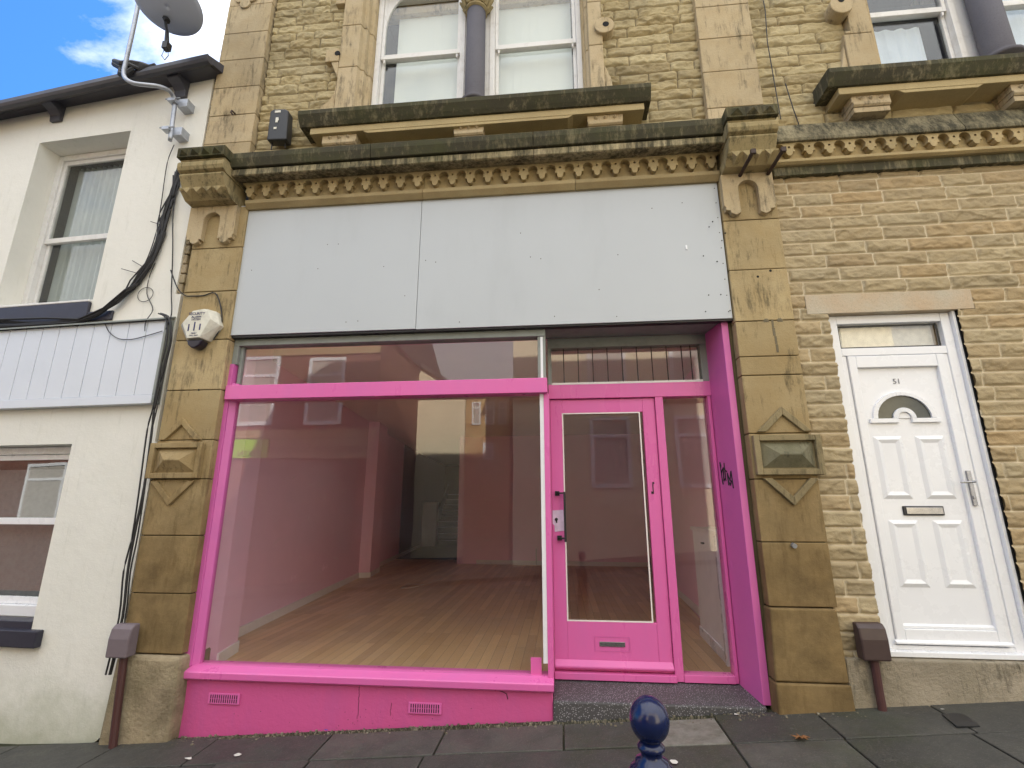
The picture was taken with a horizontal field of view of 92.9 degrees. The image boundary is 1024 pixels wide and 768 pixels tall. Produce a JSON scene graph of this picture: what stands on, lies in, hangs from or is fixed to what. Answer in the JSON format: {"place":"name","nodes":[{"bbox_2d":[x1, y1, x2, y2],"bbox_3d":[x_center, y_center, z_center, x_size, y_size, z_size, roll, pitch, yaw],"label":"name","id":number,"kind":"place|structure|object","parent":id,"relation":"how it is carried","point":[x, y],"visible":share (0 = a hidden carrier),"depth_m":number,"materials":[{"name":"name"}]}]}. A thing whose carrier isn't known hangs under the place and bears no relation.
{"place":"outdoors","nodes":[
{"label":"outdoors","id":0,"kind":"place"},
{"bbox_2d":[0,0,229,99],"label":"sky","id":1,"kind":"structure","parent":0,"point":[45,44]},
{"bbox_2d":[0,705,845,767],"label":"pavement bedding","id":2,"kind":"object","parent":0,"point":[492,725],"visible":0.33,"depth_m":3.58,"materials":[{"name":"grey concrete"}]},
{"bbox_2d":[421,502,438,546],"bbox_3d":[-2.835,4.848,16.837,0.520,1.470,0.320,-1,-14,5],"label":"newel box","id":3,"kind":"object","parent":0,"point":[430,524],"visible":0.99,"depth_m":16.70,"materials":[{"name":"wood"}]},
{"bbox_2d":[0,701,1023,767],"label":"pavement","id":4,"kind":"structure","parent":0,"point":[927,736],"depth_m":3.16,"materials":[{"name":"stone"}]},
{"bbox_2d":[122,712,866,746],"bbox_3d":[-0.306,2.494,3.497,5.394,0.433,0.246,-1,-14,5],"label":"grit","id":5,"kind":"object","parent":4,"relation":"on","point":[603,721],"visible":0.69,"depth_m":3.58,"materials":[{"name":"grey gravel"}]},
{"bbox_2d":[629,695,672,767],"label":"bollard","id":6,"kind":"object","parent":4,"relation":"on","point":[649,720],"visible":1,"depth_m":1.51,"materials":[{"name":"blue metal"}]},
{"bbox_2d":[792,733,809,739],"bbox_3d":[1.782,2.181,3.009,0.083,0.016,0.092,10,-17,-36],"label":"fallen leaf","id":7,"kind":"object","parent":4,"relation":"on","point":[802,736],"visible":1,"depth_m":3.01,"materials":[{"name":"brown plant"}]},
{"bbox_2d":[942,713,979,726],"bbox_3d":[2.838,2.127,3.078,0.140,0.007,0.254,-5,-15,18],"label":"stopcock cover","id":8,"kind":"object","parent":4,"relation":"on","point":[958,720],"visible":1,"depth_m":3.06,"materials":[{"name":"black plastic"}]},
{"bbox_2d":[690,526,729,666],"bbox_3d":[2.061,2.026,4.847,0.292,1.122,1.100,-1,-14,5],"label":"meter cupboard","id":9,"kind":"object","parent":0,"point":[713,631],"visible":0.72,"depth_m":4.77,"materials":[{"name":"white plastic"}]},
{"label":"ground","id":10,"kind":"structure","parent":0,"visible":0},
{"bbox_2d":[0,54,248,744],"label":"white rendered house","id":11,"kind":"structure","parent":10,"relation":"on","point":[76,402],"depth_m":4.68,"materials":[{"name":"paint"}]},
{"bbox_2d":[0,469,65,595],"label":"window pane","id":12,"kind":"structure","parent":11,"relation":"attached to","point":[24,549],"depth_m":4.71,"materials":[{"name":"glass"}]},
{"bbox_2d":[0,447,70,616],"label":"window","id":13,"kind":"structure","parent":11,"relation":"in","point":[9,605],"depth_m":4.60,"materials":[{"name":"white plastic"}]},
{"bbox_2d":[21,148,126,303],"bbox_3d":[-4.763,-1.733,5.474,1.198,2.010,0.090,-2,-14,9],"label":"window","id":14,"kind":"structure","parent":11,"relation":"in","point":[33,289],"depth_m":5.54,"materials":[{"name":"white paint"}]},
{"bbox_2d":[47,165,122,301],"bbox_3d":[-4.736,-1.691,5.602,1.060,1.900,0.056,-2,-14,9],"label":"net curtain","id":15,"kind":"object","parent":11,"relation":"hanging from","point":[76,272],"visible":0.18,"depth_m":5.64,"materials":[{"name":"white fabric"}]},
{"bbox_2d":[0,169,179,330],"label":"cable bundle","id":16,"kind":"object","parent":11,"relation":"attached to","point":[147,265],"visible":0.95,"depth_m":4.85,"materials":[{"name":"black rubber"}]},
{"bbox_2d":[111,59,155,77],"bbox_3d":[-4.076,-3.394,5.221,0.495,0.274,0.091,-1,-14,3],"label":"cable coil","id":17,"kind":"object","parent":11,"relation":"on","point":[133,66],"visible":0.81,"depth_m":5.21,"materials":[{"name":"grey metal"}]},
{"bbox_2d":[105,324,161,339],"bbox_3d":[-3.605,-0.506,4.618,0.659,0.181,0.013,-2,-14,9],"label":"wall cable","id":18,"kind":"object","parent":11,"relation":"attached to","point":[131,339],"depth_m":4.59,"materials":[{"name":"grey rubber"}]},
{"bbox_2d":[105,313,167,674],"bbox_3d":[-3.264,0.816,4.216,0.149,3.066,0.045,-1,-14,5],"label":"downward cable","id":19,"kind":"object","parent":11,"relation":"attached to","point":[120,606],"visible":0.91,"depth_m":4.21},
{"bbox_2d":[137,287,152,301],"bbox_3d":[-3.605,-0.880,4.783,0.175,0.155,0.006,-2,-14,9],"label":"wire loop","id":20,"kind":"object","parent":11,"relation":"attached to","point":[140,290],"visible":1,"depth_m":4.79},
{"bbox_2d":[144,263,154,330],"bbox_3d":[-3.520,-0.849,4.745,0.165,0.751,0.059,-10,-17,35],"label":"wall cable","id":21,"kind":"object","parent":11,"relation":"attached to","point":[148,297],"depth_m":4.77,"materials":[{"name":"black rubber"}]},
{"bbox_2d":[131,145,173,283],"bbox_3d":[-3.691,-1.753,5.001,0.197,1.633,0.020,-2,-14,8],"label":"wall cable","id":22,"kind":"object","parent":11,"relation":"attached to","point":[160,206],"depth_m":5.03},
{"bbox_2d":[121,0,202,142],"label":"satellite dish","id":23,"kind":"object","parent":11,"relation":"attached to","point":[180,17],"visible":1,"depth_m":5.06,"materials":[{"name":"metal"}]},
{"bbox_2d":[165,179,179,328],"bbox_3d":[-3.338,-1.343,4.828,0.255,1.751,0.058,-6,-15,22],"label":"wall cable","id":24,"kind":"object","parent":11,"relation":"attached to","point":[172,248],"depth_m":4.86,"materials":[{"name":"black rubber"}]},
{"bbox_2d":[98,0,913,744],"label":"sandstone shop building","id":25,"kind":"structure","parent":10,"relation":"on","point":[514,332],"depth_m":4.56,"materials":[{"name":"stone"}]},
{"bbox_2d":[105,623,139,748],"bbox_3d":[-3.075,2.358,3.765,0.180,0.917,0.100,-1,-14,5],"label":"cable cover","id":26,"kind":"object","parent":25,"relation":"attached to","point":[122,641],"visible":0.94,"depth_m":3.79,"materials":[{"name":"grey plastic"}]},
{"bbox_2d":[108,313,171,674],"bbox_3d":[-3.239,0.815,4.220,0.164,3.069,0.051,-1,-14,5],"label":"downward cable","id":27,"kind":"object","parent":25,"relation":"attached to","point":[135,529],"visible":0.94,"depth_m":4.17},
{"bbox_2d":[110,313,172,674],"bbox_3d":[-3.221,0.817,4.220,0.159,3.065,0.043,-1,-14,5],"label":"downward cable","id":28,"kind":"object","parent":25,"relation":"attached to","point":[143,498],"visible":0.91,"depth_m":4.13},
{"bbox_2d":[170,270,222,339],"bbox_3d":[-3.014,-0.757,4.618,0.612,0.734,0.026,-1,-14,4],"label":"wall cable","id":29,"kind":"object","parent":25,"relation":"attached to","point":[199,296],"depth_m":4.64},
{"bbox_2d":[181,309,222,350],"bbox_3d":[-2.897,-0.510,4.503,0.392,0.395,0.118,-1,-14,5],"label":"alarm box","id":30,"kind":"object","parent":25,"relation":"attached to","point":[201,328],"visible":1,"depth_m":4.46,"materials":[{"name":"beige plastic"}]},
{"bbox_2d":[267,109,292,149],"bbox_3d":[-2.369,-2.594,4.978,0.214,0.450,0.105,-1,-14,5],"label":"black wall box","id":31,"kind":"object","parent":25,"relation":"attached to","point":[280,127],"visible":1,"depth_m":4.94,"materials":[{"name":"plastic"}]},
{"bbox_2d":[291,573,297,581],"bbox_3d":[-2.915,2.592,6.508,0.016,0.090,0.150,-1,-14,5],"label":"wall socket","id":32,"kind":"object","parent":25,"relation":"attached to","point":[293,577],"depth_m":6.51,"materials":[{"name":"plastic"}]},
{"bbox_2d":[323,564,327,570],"bbox_3d":[-2.926,2.873,7.630,0.016,0.090,0.150,-1,-14,5],"label":"wall socket","id":33,"kind":"object","parent":25,"relation":"attached to","point":[325,566],"depth_m":7.62,"materials":[{"name":"plastic"}]},
{"bbox_2d":[183,329,553,692],"bbox_3d":[-1.167,0.975,4.256,3.005,2.874,0.418,-1,-14,5],"label":"shop window","id":34,"kind":"structure","parent":25,"relation":"in","point":[535,679],"depth_m":4.15,"materials":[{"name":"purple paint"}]},
{"bbox_2d":[371,0,465,104],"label":"sash window","id":35,"kind":"structure","parent":25,"relation":"in","point":[386,7],"depth_m":5.42,"materials":[{"name":"white paint"}]},
{"bbox_2d":[394,14,457,102],"bbox_3d":[-0.943,-3.618,5.563,0.782,1.680,0.010,-1,-14,5],"label":"vertical blind","id":36,"kind":"object","parent":25,"relation":"attached to","point":[426,80],"visible":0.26,"depth_m":5.58,"materials":[{"name":"fabric"}]},
{"bbox_2d":[499,3,572,94],"bbox_3d":[0.249,-3.646,5.450,0.837,1.680,0.010,-1,-14,5],"label":"vertical blind","id":37,"kind":"object","parent":25,"relation":"attached to","point":[537,71],"visible":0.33,"depth_m":5.47,"materials":[{"name":"fabric"}]},
{"bbox_2d":[489,0,582,94],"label":"sash window","id":38,"kind":"structure","parent":25,"relation":"in","point":[574,43],"depth_m":5.28,"materials":[{"name":"white paint"}]},
{"bbox_2d":[550,398,674,672],"bbox_3d":[0.821,1.226,4.190,0.944,2.245,0.107,-1,-14,5],"label":"shop door","id":39,"kind":"structure","parent":25,"relation":"in","point":[596,645],"depth_m":4.06,"materials":[{"name":"pink paint"}]},
{"bbox_2d":[738,148,755,176],"bbox_3d":[2.024,-1.893,4.218,0.040,0.040,0.375,-1,-14,5],"label":"iron peg","id":40,"kind":"object","parent":25,"relation":"attached to","point":[750,156],"visible":0.78,"depth_m":4.15,"materials":[{"name":"metal"}]},
{"bbox_2d":[766,146,786,174],"bbox_3d":[2.263,-1.898,4.195,0.040,0.040,0.375,-1,-14,5],"label":"iron peg","id":41,"kind":"object","parent":25,"relation":"attached to","point":[783,149],"visible":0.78,"depth_m":4.12,"materials":[{"name":"metal"}]},
{"bbox_2d":[748,0,1023,708],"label":"stone terraced building","id":42,"kind":"structure","parent":10,"relation":"on","point":[899,190],"depth_m":4.02,"materials":[{"name":"stone"}]},
{"bbox_2d":[763,0,798,124],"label":"wall cable","id":43,"kind":"object","parent":42,"relation":"attached to","point":[773,74],"depth_m":4.63,"materials":[{"name":"black rubber"}]},
{"bbox_2d":[852,622,891,711],"bbox_3d":[2.511,1.966,3.353,0.185,0.586,0.085,-1,-14,5],"label":"cable cover","id":44,"kind":"object","parent":42,"relation":"attached to","point":[872,643],"visible":0.94,"depth_m":3.35,"materials":[{"name":"brown plastic"}]},
{"bbox_2d":[874,27,926,63],"bbox_3d":[3.921,-3.302,4.969,0.580,0.780,0.029,-1,-14,5],"label":"sheer curtain","id":45,"kind":"object","parent":42,"relation":"hanging from","point":[899,45],"visible":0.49,"depth_m":5.00,"materials":[{"name":"white fabric"}]},
{"bbox_2d":[870,0,968,57],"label":"sash window","id":46,"kind":"structure","parent":42,"relation":"in","point":[945,11],"depth_m":4.88,"materials":[{"name":"white paint"}]},
{"bbox_2d":[846,354,1014,646],"bbox_3d":[3.131,0.809,3.716,0.770,2.155,0.134,-1,-14,5],"label":"front door","id":47,"kind":"structure","parent":42,"relation":"in","point":[941,588],"depth_m":3.70,"materials":[{"name":"white plastic"}]},
{"bbox_2d":[1002,0,1023,44],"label":"sheer curtain","id":48,"kind":"object","parent":42,"relation":"hanging from","point":[1016,19],"visible":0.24,"depth_m":4.93,"materials":[{"name":"white fabric"}]},
{"bbox_2d":[1003,0,1023,10],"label":"sash window","id":49,"kind":"structure","parent":42,"relation":"in","point":[1011,5],"depth_m":4.83,"materials":[{"name":"white paint"}]}
]}

